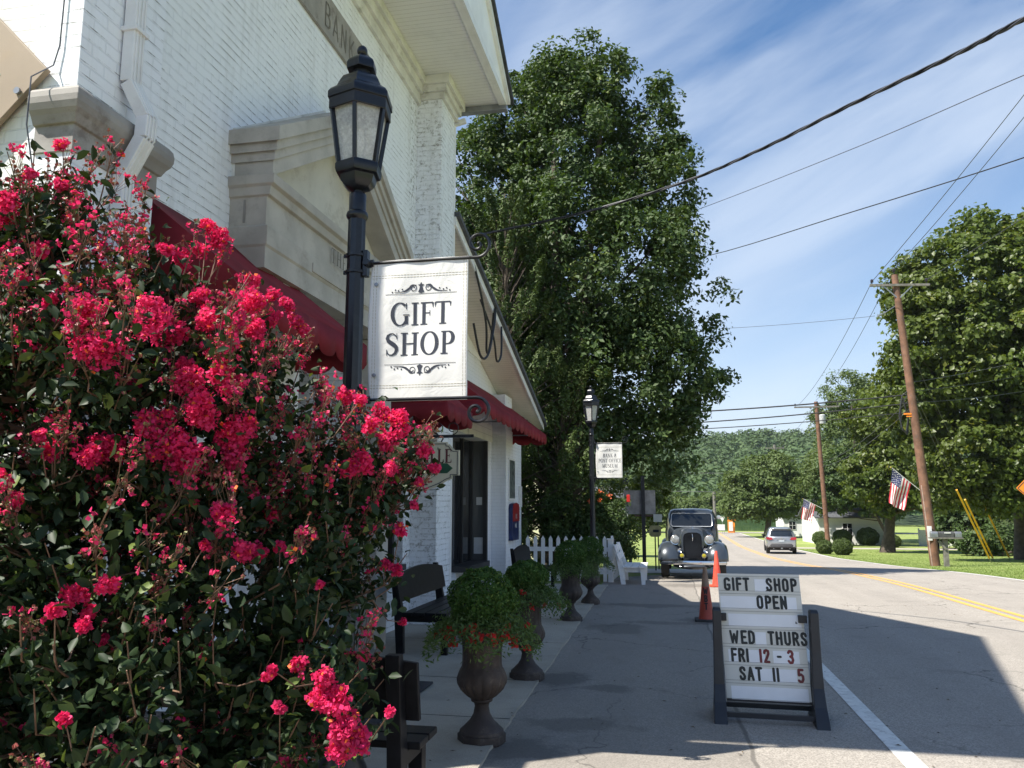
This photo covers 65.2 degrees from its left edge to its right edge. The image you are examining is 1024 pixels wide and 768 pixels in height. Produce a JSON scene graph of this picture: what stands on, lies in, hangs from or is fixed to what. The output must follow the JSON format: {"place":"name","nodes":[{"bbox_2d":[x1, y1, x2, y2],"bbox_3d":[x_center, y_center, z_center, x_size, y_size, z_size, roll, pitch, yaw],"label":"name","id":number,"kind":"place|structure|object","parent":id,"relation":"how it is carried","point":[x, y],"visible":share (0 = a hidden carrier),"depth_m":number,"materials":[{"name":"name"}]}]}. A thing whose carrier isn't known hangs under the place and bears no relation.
{"place":"outdoors","nodes":[
{"label":"outdoors","id":0,"kind":"place"},
{"bbox_2d":[152,584,607,767],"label":"sidewalk","id":1,"kind":"structure","parent":0,"point":[444,694],"depth_m":6.87,"materials":[{"name":"concrete"}]},
{"bbox_2d":[0,128,445,767],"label":"flowering bush","id":2,"kind":"object","parent":1,"relation":"on","point":[220,376],"visible":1,"depth_m":3.13,"materials":[{"name":"red plant"}]},
{"bbox_2d":[86,641,436,767],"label":"wooden bench","id":3,"kind":"object","parent":1,"relation":"on","point":[405,746],"visible":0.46,"depth_m":3.70,"materials":[{"name":"brown wood"}]},
{"bbox_2d":[317,45,391,767],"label":"lamp post","id":4,"kind":"object","parent":1,"relation":"on","point":[359,98],"visible":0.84,"depth_m":5.10,"materials":[{"name":"black metal"}]},
{"bbox_2d":[340,233,490,422],"bbox_3d":[-0.602,-0.342,4.964,0.962,1.189,0.132,-2,-9,11],"label":"shop banner","id":5,"kind":"object","parent":4,"relation":"attached to","point":[417,328],"visible":0.92,"depth_m":4.96,"materials":[{"name":"white fabric"}]},
{"bbox_2d":[360,681,432,722],"bbox_3d":[-1.165,2.543,6.392,0.630,0.016,1.600,-2,-9,11],"label":"door mat","id":6,"kind":"object","parent":1,"relation":"on","point":[424,685],"depth_m":6.84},
{"bbox_2d":[392,562,474,655],"bbox_3d":[-0.854,2.601,9.486,0.656,0.886,1.800,-2,-9,11],"label":"wooden bench","id":7,"kind":"object","parent":1,"relation":"on","point":[427,578],"visible":0.56,"depth_m":9.04,"materials":[{"name":"brown wood"}]},
{"bbox_2d":[422,565,542,746],"bbox_3d":[-0.206,1.840,5.489,0.893,1.164,0.901,-2,-9,11],"label":"urn planter","id":8,"kind":"object","parent":1,"relation":"on","point":[480,631],"visible":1,"depth_m":5.35,"materials":[{"name":"metal"}]},
{"bbox_2d":[489,559,572,681],"bbox_3d":[0.139,2.202,7.510,0.837,1.094,0.917,-2,-9,11],"label":"urn planter","id":9,"kind":"object","parent":1,"relation":"on","point":[531,577],"visible":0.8,"depth_m":7.40,"materials":[{"name":"metal"}]},
{"bbox_2d":[510,545,554,586],"bbox_3d":[0.434,3.722,16.203,0.656,0.886,1.700,-2,-9,11],"label":"wooden bench","id":10,"kind":"object","parent":1,"relation":"on","point":[521,552],"visible":0.35,"depth_m":16.22,"materials":[{"name":"brown wood"}]},
{"bbox_2d":[545,540,601,621],"bbox_3d":[0.855,2.845,11.617,0.895,1.162,0.870,-2,-9,11],"label":"urn planter","id":11,"kind":"object","parent":1,"relation":"on","point":[568,569],"visible":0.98,"depth_m":11.49,"materials":[{"name":"metal"}]},
{"bbox_2d":[576,536,615,604],"bbox_3d":[1.371,3.245,13.981,0.913,1.160,0.880,-2,-9,11],"label":"urn planter","id":12,"kind":"object","parent":1,"relation":"on","point":[595,551],"visible":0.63,"depth_m":13.84,"materials":[{"name":"metal"}]},
{"bbox_2d":[526,478,579,559],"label":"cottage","id":13,"kind":"structure","parent":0,"point":[537,531],"depth_m":33.90,"materials":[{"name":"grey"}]},
{"bbox_2d":[599,568,709,572],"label":"driveway","id":14,"kind":"structure","parent":0,"point":[675,571],"depth_m":24.48,"materials":[{"name":"grey concrete"}]},
{"bbox_2d":[649,525,660,569],"bbox_3d":[4.510,5.153,25.125,0.370,1.397,0.075,-2,-9,11],"label":"yellow sign","id":15,"kind":"object","parent":14,"relation":"on","point":[654,531],"visible":1,"depth_m":25.16,"materials":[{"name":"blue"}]},
{"bbox_2d":[653,514,661,568],"bbox_3d":[4.780,5.153,26.126,0.280,1.777,0.050,-2,-9,11],"label":"white sign","id":16,"kind":"object","parent":14,"relation":"on","point":[657,518],"visible":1,"depth_m":26.21,"materials":[{"name":"metal"}]},
{"bbox_2d":[728,522,734,532],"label":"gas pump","id":17,"kind":"object","parent":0,"point":[731,527],"visible":0.93,"depth_m":122.51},
{"bbox_2d":[455,0,1023,438],"label":"sky","id":18,"kind":"structure","parent":0,"point":[751,74],"materials":[{"name":"blue"}]},
{"bbox_2d":[481,533,1023,767],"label":"road","id":19,"kind":"structure","parent":0,"point":[967,661],"depth_m":7.45,"materials":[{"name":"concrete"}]},
{"bbox_2d":[613,542,647,584],"bbox_3d":[2.798,4.203,18.804,0.754,0.900,1.440,-2,-9,11],"label":"chair","id":20,"kind":"object","parent":19,"relation":"on","point":[625,567],"visible":0.97,"depth_m":18.22,"materials":[{"name":"paint"}]},
{"bbox_2d":[658,508,728,576],"bbox_3d":[4.950,4.297,22.000,1.732,1.735,4.341,-2,-9,12],"label":"vintage car","id":21,"kind":"object","parent":19,"relation":"on","point":[691,540],"visible":0.94,"depth_m":20.21,"materials":[{"name":"grey metal"}]},
{"bbox_2d":[695,567,712,622],"bbox_3d":[2.833,3.069,11.702,0.330,0.770,0.330,-2,-9,11],"label":"traffic cone","id":22,"kind":"object","parent":19,"relation":"on","point":[705,612],"visible":0.89,"depth_m":11.63,"materials":[{"name":"orange plastic"}]},
{"bbox_2d":[430,588,999,766],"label":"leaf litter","id":23,"kind":"object","parent":19,"relation":"on","point":[712,666],"visible":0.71,"depth_m":6.63,"materials":[{"name":"brown plant"}]},
{"bbox_2d":[709,551,720,586],"bbox_3d":[4.519,4.080,17.656,0.330,0.770,0.330,-2,-9,11],"label":"traffic cone","id":24,"kind":"object","parent":19,"relation":"on","point":[716,569],"visible":0.84,"depth_m":17.60,"materials":[{"name":"orange plastic"}]},
{"bbox_2d":[712,573,830,730],"bbox_3d":[1.940,2.004,6.114,0.824,1.057,0.528,-2,-9,11],"label":"message board","id":25,"kind":"object","parent":19,"relation":"on","point":[759,620],"visible":1,"depth_m":6.14,"materials":[{"name":"white plastic"}]},
{"bbox_2d":[761,527,796,553],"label":"silver suv","id":26,"kind":"object","parent":19,"relation":"on","point":[780,538],"visible":1,"depth_m":52.28,"materials":[{"name":"paint"}]},
{"bbox_2d":[806,648,927,767],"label":"white edge line","id":27,"kind":"object","parent":19,"relation":"on","point":[905,755],"visible":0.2,"depth_m":5.86,"materials":[{"name":"paint"}]},
{"bbox_2d":[718,533,1023,621],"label":"yellow centre line","id":28,"kind":"object","parent":19,"relation":"on","point":[1008,616],"visible":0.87,"depth_m":15.85,"materials":[{"name":"paint"}]},
{"bbox_2d":[720,533,1023,616],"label":"yellow centre line","id":29,"kind":"object","parent":19,"relation":"on","point":[915,586],"visible":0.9,"depth_m":16.54,"materials":[{"name":"paint"}]},
{"bbox_2d":[740,533,1023,580],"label":"white edge line","id":30,"kind":"object","parent":19,"relation":"on","point":[910,567],"visible":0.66,"depth_m":29.21,"materials":[{"name":"paint"}]},
{"bbox_2d":[634,531,917,533],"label":"cross road","id":31,"kind":"structure","parent":0,"point":[763,532],"depth_m":123.90,"materials":[{"name":"grey asphalt"}]},
{"bbox_2d":[547,524,1023,584],"bbox_3d":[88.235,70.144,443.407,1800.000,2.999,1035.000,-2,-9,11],"label":"ground","id":32,"kind":"structure","parent":0,"point":[910,540],"depth_m":52.85,"materials":[{"name":"green plant"}]},
{"bbox_2d":[0,0,513,767],"label":"bank building","id":33,"kind":"structure","parent":32,"relation":"on","point":[218,112],"depth_m":7.14,"materials":[{"name":"white brick"}]},
{"bbox_2d":[0,19,50,125],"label":"painted board","id":34,"kind":"object","parent":33,"relation":"attached to","point":[21,63],"visible":1,"depth_m":4.54,"materials":[{"name":"beige wood"}]},
{"bbox_2d":[5,0,64,539],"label":"wall cable","id":35,"kind":"object","parent":33,"relation":"attached to","point":[30,86],"depth_m":4.40,"materials":[{"name":"black rubber"}]},
{"bbox_2d":[387,424,405,573],"bbox_3d":[-1.639,1.320,10.665,0.240,2.320,0.850,-2,-9,11],"label":"window frame","id":36,"kind":"structure","parent":33,"relation":"in","point":[390,540],"depth_m":10.85,"materials":[{"name":"white wood"}]},
{"bbox_2d":[395,421,473,441],"bbox_3d":[-1.100,0.476,9.748,1.303,0.501,0.035,-2,-9,11],"label":"sign bracket","id":37,"kind":"object","parent":33,"relation":"attached to","point":[456,436],"visible":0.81,"depth_m":9.65,"materials":[{"name":"metal"}]},
{"bbox_2d":[391,442,459,491],"bbox_3d":[-1.167,1.008,9.677,1.100,0.600,0.037,-2,-9,11],"label":"hanging sign","id":38,"kind":"object","parent":37,"relation":"hanging from","point":[447,453],"visible":0.17,"depth_m":9.60,"materials":[{"name":"white wood"}]},
{"bbox_2d":[451,211,546,589],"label":"shop building","id":39,"kind":"structure","parent":32,"relation":"on","point":[504,431],"depth_m":17.46,"materials":[{"name":"paint"}]},
{"bbox_2d":[453,438,470,564],"bbox_3d":[-1.077,2.438,16.821,0.030,2.590,1.620,-2,-9,11],"label":"window pane","id":40,"kind":"structure","parent":39,"relation":"in","point":[457,441],"depth_m":16.90,"materials":[{"name":"black glass"}]},
{"bbox_2d":[451,438,489,572],"bbox_3d":[-0.900,2.489,16.755,0.500,2.710,1.795,-2,-9,11],"label":"window frame","id":41,"kind":"structure","parent":39,"relation":"in","point":[461,567],"depth_m":17.36,"materials":[{"name":"black wood"}]},
{"bbox_2d":[472,441,483,559],"bbox_3d":[-0.738,2.557,17.607,0.290,2.590,0.030,-2,-9,11],"label":"window pane","id":42,"kind":"structure","parent":39,"relation":"in","point":[478,446],"depth_m":17.63,"materials":[{"name":"grey glass"}]},
{"bbox_2d":[508,458,514,500],"bbox_3d":[-0.006,2.211,18.529,0.034,0.970,0.700,-2,-9,11],"label":"window","id":43,"kind":"structure","parent":39,"relation":"attached to","point":[511,479],"depth_m":18.41,"materials":[{"name":"grey glass"}]},
{"bbox_2d":[509,503,518,540],"bbox_3d":[0.049,3.168,18.451,0.117,0.853,0.750,-2,-9,11],"label":"mail drop sign","id":44,"kind":"object","parent":39,"relation":"attached to","point":[513,521],"visible":1,"depth_m":18.21,"materials":[{"name":"blue metal"}]},
{"bbox_2d":[518,486,521,506],"bbox_3d":[0.200,2.741,19.464,0.050,0.500,0.250,-2,-9,11],"label":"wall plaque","id":45,"kind":"object","parent":39,"relation":"attached to","point":[520,496],"depth_m":19.37,"materials":[{"name":"white metal"}]},
{"bbox_2d":[470,16,1023,362],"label":"service cable","id":46,"kind":"object","parent":39,"relation":"attached to","point":[1009,26],"visible":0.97,"depth_m":10.24,"materials":[{"name":"rubber"}]},
{"bbox_2d":[468,183,588,546],"bbox_3d":[-0.354,-0.177,22.123,5.046,10.705,5.482,-2,-9,11],"label":"juniper tree","id":47,"kind":"object","parent":32,"relation":"on","point":[535,282],"visible":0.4,"depth_m":21.81,"materials":[{"name":"green plant"}]},
{"bbox_2d":[519,296,625,562],"bbox_3d":[1.256,1.367,22.204,3.894,7.696,4.113,-2,-9,11],"label":"juniper tree","id":48,"kind":"object","parent":32,"relation":"on","point":[555,339],"visible":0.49,"depth_m":21.66,"materials":[{"name":"green plant"}]},
{"bbox_2d":[526,535,619,581],"bbox_3d":[1.740,4.551,21.008,2.140,1.263,4.090,-2,-9,11],"label":"picket fence","id":49,"kind":"object","parent":32,"relation":"on","point":[609,549],"visible":0.39,"depth_m":19.18,"materials":[{"name":"white paint"}]},
{"bbox_2d":[525,489,640,563],"bbox_3d":[1.789,3.969,20.367,2.955,2.562,1.695,-2,-9,11],"label":"flowering shrub","id":50,"kind":"object","parent":32,"relation":"on","point":[606,517],"visible":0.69,"depth_m":20.14,"materials":[{"name":"green plant"}]},
{"bbox_2d":[582,386,599,582],"bbox_3d":[1.879,2.308,18.758,0.419,4.595,0.435,-2,-9,11],"label":"lamp post","id":51,"kind":"object","parent":32,"relation":"on","point":[590,400],"visible":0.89,"depth_m":18.84,"materials":[{"name":"black metal"}]},
{"bbox_2d":[588,436,628,484],"bbox_3d":[2.260,1.796,18.760,0.931,1.123,0.129,-2,-9,11],"label":"museum banner","id":52,"kind":"object","parent":51,"relation":"attached to","point":[608,460],"visible":1,"depth_m":18.76,"materials":[{"name":"white fabric"}]},
{"bbox_2d":[455,26,742,564],"bbox_3d":[1.502,-2.907,25.166,11.020,17.728,6.772,-3,-9,20],"label":"broadleaf tree","id":53,"kind":"object","parent":32,"relation":"on","point":[637,331],"visible":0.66,"depth_m":23.96,"materials":[{"name":"green plant"}]},
{"bbox_2d":[581,466,678,561],"bbox_3d":[4.197,5.005,29.567,3.941,3.971,2.547,-2,-9,11],"label":"garden bush","id":54,"kind":"object","parent":32,"relation":"on","point":[614,484],"visible":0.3,"depth_m":29.47,"materials":[{"name":"green plant"}]},
{"bbox_2d":[624,476,655,561],"bbox_3d":[3.512,3.929,21.935,0.860,2.809,0.170,-2,-9,11],"label":"sign post","id":55,"kind":"object","parent":32,"relation":"on","point":[642,502],"visible":0.86,"depth_m":22.01,"materials":[{"name":"metal"}]},
{"bbox_2d":[618,475,680,531],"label":"background tree","id":56,"kind":"object","parent":32,"relation":"on","point":[663,524],"visible":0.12,"depth_m":122.22,"materials":[{"name":"green plant"}]},
{"bbox_2d":[664,484,693,497],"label":"background tree","id":57,"kind":"object","parent":32,"relation":"on","point":[681,493],"visible":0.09,"depth_m":183.30,"materials":[{"name":"green plant"}]},
{"bbox_2d":[671,492,710,509],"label":"background tree","id":58,"kind":"object","parent":32,"relation":"on","point":[691,501],"visible":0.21,"depth_m":142.84,"materials":[{"name":"green plant"}]},
{"bbox_2d":[712,492,716,520],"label":"utility pole","id":59,"kind":"object","parent":32,"relation":"on","point":[714,505],"visible":0.47,"depth_m":119.88,"materials":[{"name":"grey wood"}]},
{"bbox_2d":[698,490,743,524],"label":"background tree","id":60,"kind":"object","parent":32,"relation":"on","point":[706,497],"visible":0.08,"depth_m":157.05,"materials":[{"name":"green plant"}]},
{"bbox_2d":[717,515,775,530],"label":"green fence","id":61,"kind":"object","parent":32,"relation":"on","point":[749,526],"visible":0.19,"depth_m":132.99,"materials":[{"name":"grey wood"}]},
{"bbox_2d":[713,449,812,537],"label":"round tree","id":62,"kind":"object","parent":32,"relation":"on","point":[772,473],"visible":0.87,"depth_m":97.85,"materials":[{"name":"green plant"}]},
{"bbox_2d":[776,512,801,535],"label":"white garage","id":63,"kind":"structure","parent":32,"relation":"on","point":[795,526],"depth_m":105.25,"materials":[{"name":"paint"}]},
{"bbox_2d":[788,521,795,529],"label":"window","id":64,"kind":"structure","parent":63,"relation":"in","point":[792,524],"depth_m":105.24,"materials":[{"name":"white paint"}]},
{"bbox_2d":[794,401,838,540],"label":"utility pole","id":65,"kind":"object","parent":32,"relation":"on","point":[822,478],"visible":0.79,"depth_m":70.69,"materials":[{"name":"brown wood"}]},
{"bbox_2d":[801,498,820,520],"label":"flag","id":66,"kind":"object","parent":65,"relation":"attached to","point":[808,508],"visible":1,"depth_m":69.95,"materials":[{"name":"multicoloured fabric"}]},
{"bbox_2d":[824,401,907,461],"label":"overhead wire","id":67,"kind":"object","parent":65,"relation":"attached to","point":[870,434],"visible":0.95,"depth_m":46.05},
{"bbox_2d":[811,531,824,543],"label":"round shrub","id":68,"kind":"object","parent":32,"relation":"on","point":[817,536],"visible":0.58,"depth_m":74.18,"materials":[{"name":"green plant"}]},
{"bbox_2d":[815,539,832,553],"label":"round shrub","id":69,"kind":"object","parent":32,"relation":"on","point":[823,546],"visible":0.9,"depth_m":52.82,"materials":[{"name":"green plant"}]},
{"bbox_2d":[798,499,883,544],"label":"white house","id":70,"kind":"structure","parent":32,"relation":"on","point":[853,525],"depth_m":76.31,"materials":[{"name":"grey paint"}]},
{"bbox_2d":[842,523,852,534],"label":"window","id":71,"kind":"structure","parent":70,"relation":"in","point":[847,526],"depth_m":76.04,"materials":[{"name":"white paint"}]},
{"bbox_2d":[831,538,852,554],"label":"round shrub","id":72,"kind":"object","parent":32,"relation":"on","point":[842,546],"visible":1,"depth_m":51.09,"materials":[{"name":"green plant"}]},
{"bbox_2d":[832,529,852,542],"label":"round shrub","id":73,"kind":"object","parent":32,"relation":"on","point":[841,533],"visible":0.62,"depth_m":74.19,"materials":[{"name":"green plant"}]},
{"bbox_2d":[788,368,912,516],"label":"walnut tree","id":74,"kind":"object","parent":32,"relation":"on","point":[830,428],"visible":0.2,"depth_m":87.09,"materials":[{"name":"green plant"}]},
{"bbox_2d":[801,447,911,531],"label":"shade tree","id":75,"kind":"object","parent":32,"relation":"on","point":[833,479],"visible":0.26,"depth_m":73.32,"materials":[{"name":"green plant"}]},
{"bbox_2d":[856,527,879,545],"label":"round shrub","id":76,"kind":"object","parent":32,"relation":"on","point":[868,536],"visible":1,"depth_m":73.50,"materials":[{"name":"green plant"}]},
{"bbox_2d":[895,535,901,547],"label":"round shrub","id":77,"kind":"object","parent":32,"relation":"on","point":[898,540],"visible":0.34,"depth_m":69.14,"materials":[{"name":"green plant"}]},
{"bbox_2d":[836,372,965,552],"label":"maple tree","id":78,"kind":"object","parent":32,"relation":"on","point":[878,457],"visible":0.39,"depth_m":56.40,"materials":[{"name":"green plant"}]},
{"bbox_2d":[869,268,940,565],"bbox_3d":[17.386,1.363,34.990,2.483,13.471,0.824,-3,-9,22],"label":"utility pole","id":79,"kind":"object","parent":32,"relation":"on","point":[933,550],"visible":0.99,"depth_m":34.88,"materials":[{"name":"brown wood"}]},
{"bbox_2d":[698,316,871,329],"bbox_3d":[10.872,-2.765,37.218,11.301,0.316,0.018,-2,-9,11],"label":"overhead wire","id":80,"kind":"object","parent":79,"relation":"attached to","point":[795,323],"visible":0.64,"depth_m":36.77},
{"bbox_2d":[701,412,907,428],"bbox_3d":[11.481,1.746,36.389,12.552,0.708,0.044,-2,-9,11],"label":"overhead wire","id":81,"kind":"object","parent":79,"relation":"attached to","point":[805,421],"visible":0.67,"depth_m":36.03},
{"bbox_2d":[702,403,907,422],"bbox_3d":[11.481,1.415,36.439,12.553,0.852,0.060,-2,-9,11],"label":"overhead wire","id":82,"kind":"object","parent":79,"relation":"attached to","point":[804,414],"visible":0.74,"depth_m":36.08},
{"bbox_2d":[711,394,906,410],"bbox_3d":[11.481,0.955,36.509,12.553,0.689,0.068,-2,-9,11],"label":"overhead wire","id":83,"kind":"object","parent":79,"relation":"attached to","point":[809,403],"visible":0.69,"depth_m":36.10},
{"bbox_2d":[803,288,868,399],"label":"overhead wire","id":84,"kind":"object","parent":79,"relation":"attached to","point":[841,341],"visible":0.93,"depth_m":44.86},
{"bbox_2d":[820,272,892,395],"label":"overhead wire","id":85,"kind":"object","parent":79,"relation":"attached to","point":[861,332],"visible":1,"depth_m":45.14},
{"bbox_2d":[889,467,919,509],"bbox_3d":[17.002,4.517,34.504,1.498,1.893,0.238,0,-9,1],"label":"flag","id":86,"kind":"object","parent":79,"relation":"attached to","point":[899,488],"visible":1,"depth_m":34.53,"materials":[{"name":"multicoloured fabric"}]},
{"bbox_2d":[872,95,1023,280],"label":"overhead wire","id":87,"kind":"object","parent":79,"relation":"attached to","point":[951,185],"visible":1,"depth_m":30.47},
{"bbox_2d":[917,407,990,561],"bbox_3d":[20.540,4.634,37.195,8.013,7.619,0.090,8,-11,-41],"label":"guy wire","id":88,"kind":"object","parent":79,"relation":"attached to","point":[975,529],"visible":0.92,"depth_m":37.95,"materials":[{"name":"yellow plastic"}]},
{"bbox_2d":[916,397,994,561],"bbox_3d":[21.217,4.571,38.267,10.429,8.225,0.090,8,-12,-44],"label":"guy wire","id":89,"kind":"object","parent":79,"relation":"attached to","point":[965,500],"visible":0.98,"depth_m":39.52,"materials":[{"name":"grey metal"}]},
{"bbox_2d":[894,117,1023,268],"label":"overhead wire","id":90,"kind":"object","parent":79,"relation":"attached to","point":[962,191],"visible":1,"depth_m":31.66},
{"bbox_2d":[909,350,1010,560],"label":"guy wire","id":91,"kind":"object","parent":79,"relation":"attached to","point":[976,489],"visible":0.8,"depth_m":41.61,"materials":[{"name":"black metal"}]},
{"bbox_2d":[915,361,1021,381],"bbox_3d":[28.560,-2.317,40.850,24.166,6.123,0.028,4,-10,-25],"label":"overhead wire","id":92,"kind":"object","parent":79,"relation":"attached to","point":[964,373],"visible":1,"depth_m":36.91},
{"bbox_2d":[917,375,1021,390],"bbox_3d":[28.560,-1.625,40.745,24.166,5.524,0.028,4,-10,-25],"label":"overhead wire","id":93,"kind":"object","parent":79,"relation":"attached to","point":[968,384],"visible":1,"depth_m":36.87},
{"bbox_2d":[917,391,1022,402],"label":"overhead wire","id":94,"kind":"object","parent":79,"relation":"attached to","point":[971,398],"visible":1,"depth_m":36.75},
{"bbox_2d":[927,217,1023,279],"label":"overhead wire","id":95,"kind":"object","parent":79,"relation":"attached to","point":[977,247],"visible":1,"depth_m":32.81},
{"bbox_2d":[857,202,1023,559],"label":"maple tree","id":96,"kind":"object","parent":32,"relation":"on","point":[976,324],"visible":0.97,"depth_m":41.26,"materials":[{"name":"green plant"}]},
{"bbox_2d":[928,531,962,566],"bbox_3d":[17.965,6.872,33.062,1.250,1.540,0.300,-2,-9,11],"label":"mailbox","id":97,"kind":"object","parent":32,"relation":"on","point":[944,536],"visible":1,"depth_m":33.05,"materials":[{"name":"grey metal"}]},
{"bbox_2d":[933,504,999,544],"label":"background tree","id":98,"kind":"object","parent":32,"relation":"on","point":[949,521],"visible":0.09,"depth_m":65.84,"materials":[{"name":"green plant"}]},
{"bbox_2d":[948,520,1013,555],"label":"understory bushes","id":99,"kind":"object","parent":32,"relation":"on","point":[975,546],"visible":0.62,"depth_m":51.06,"materials":[{"name":"green plant"}]},
{"bbox_2d":[990,514,1013,540],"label":"round shrub","id":100,"kind":"object","parent":32,"relation":"on","point":[1006,521],"visible":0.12,"depth_m":62.07,"materials":[{"name":"green plant"}]},
{"bbox_2d":[1016,481,1023,493],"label":"warning sign","id":101,"kind":"object","parent":32,"relation":"on","point":[1020,487],"visible":1,"depth_m":28.76,"materials":[{"name":"orange"}]},
{"bbox_2d":[683,449,934,524],"bbox_3d":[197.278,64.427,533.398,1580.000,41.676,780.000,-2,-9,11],"label":"hills","id":102,"kind":"structure","parent":0,"point":[915,519],"depth_m":192.05,"materials":[{"name":"green plant"}]},
{"bbox_2d":[541,427,970,515],"bbox_3d":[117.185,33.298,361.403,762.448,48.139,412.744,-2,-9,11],"label":"forest","id":103,"kind":"object","parent":102,"relation":"on","point":[712,449],"visible":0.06,"depth_m":331.11,"materials":[{"name":"green plant"}]},
{"bbox_2d":[621,157,1023,269],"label":"overhead wire","id":104,"kind":"object","parent":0,"point":[877,204],"visible":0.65,"depth_m":20.71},
{"bbox_2d":[638,75,1023,229],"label":"overhead wire","id":105,"kind":"object","parent":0,"point":[875,139],"visible":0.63,"depth_m":16.89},
{"bbox_2d":[797,547,1003,549],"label":"driveway","id":106,"kind":"structure","parent":0,"point":[879,548],"depth_m":66.18,"materials":[{"name":"grey concrete"}]},
{"bbox_2d":[798,549,1023,579],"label":"grass","id":107,"kind":"structure","parent":0,"point":[906,564],"depth_m":37.45,"materials":[{"name":"green plant"}]},
{"bbox_2d":[918,528,965,545],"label":"white fence","id":108,"kind":"object","parent":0,"point":[922,539],"visible":0.14,"depth_m":72.89,"materials":[{"name":"paint"}]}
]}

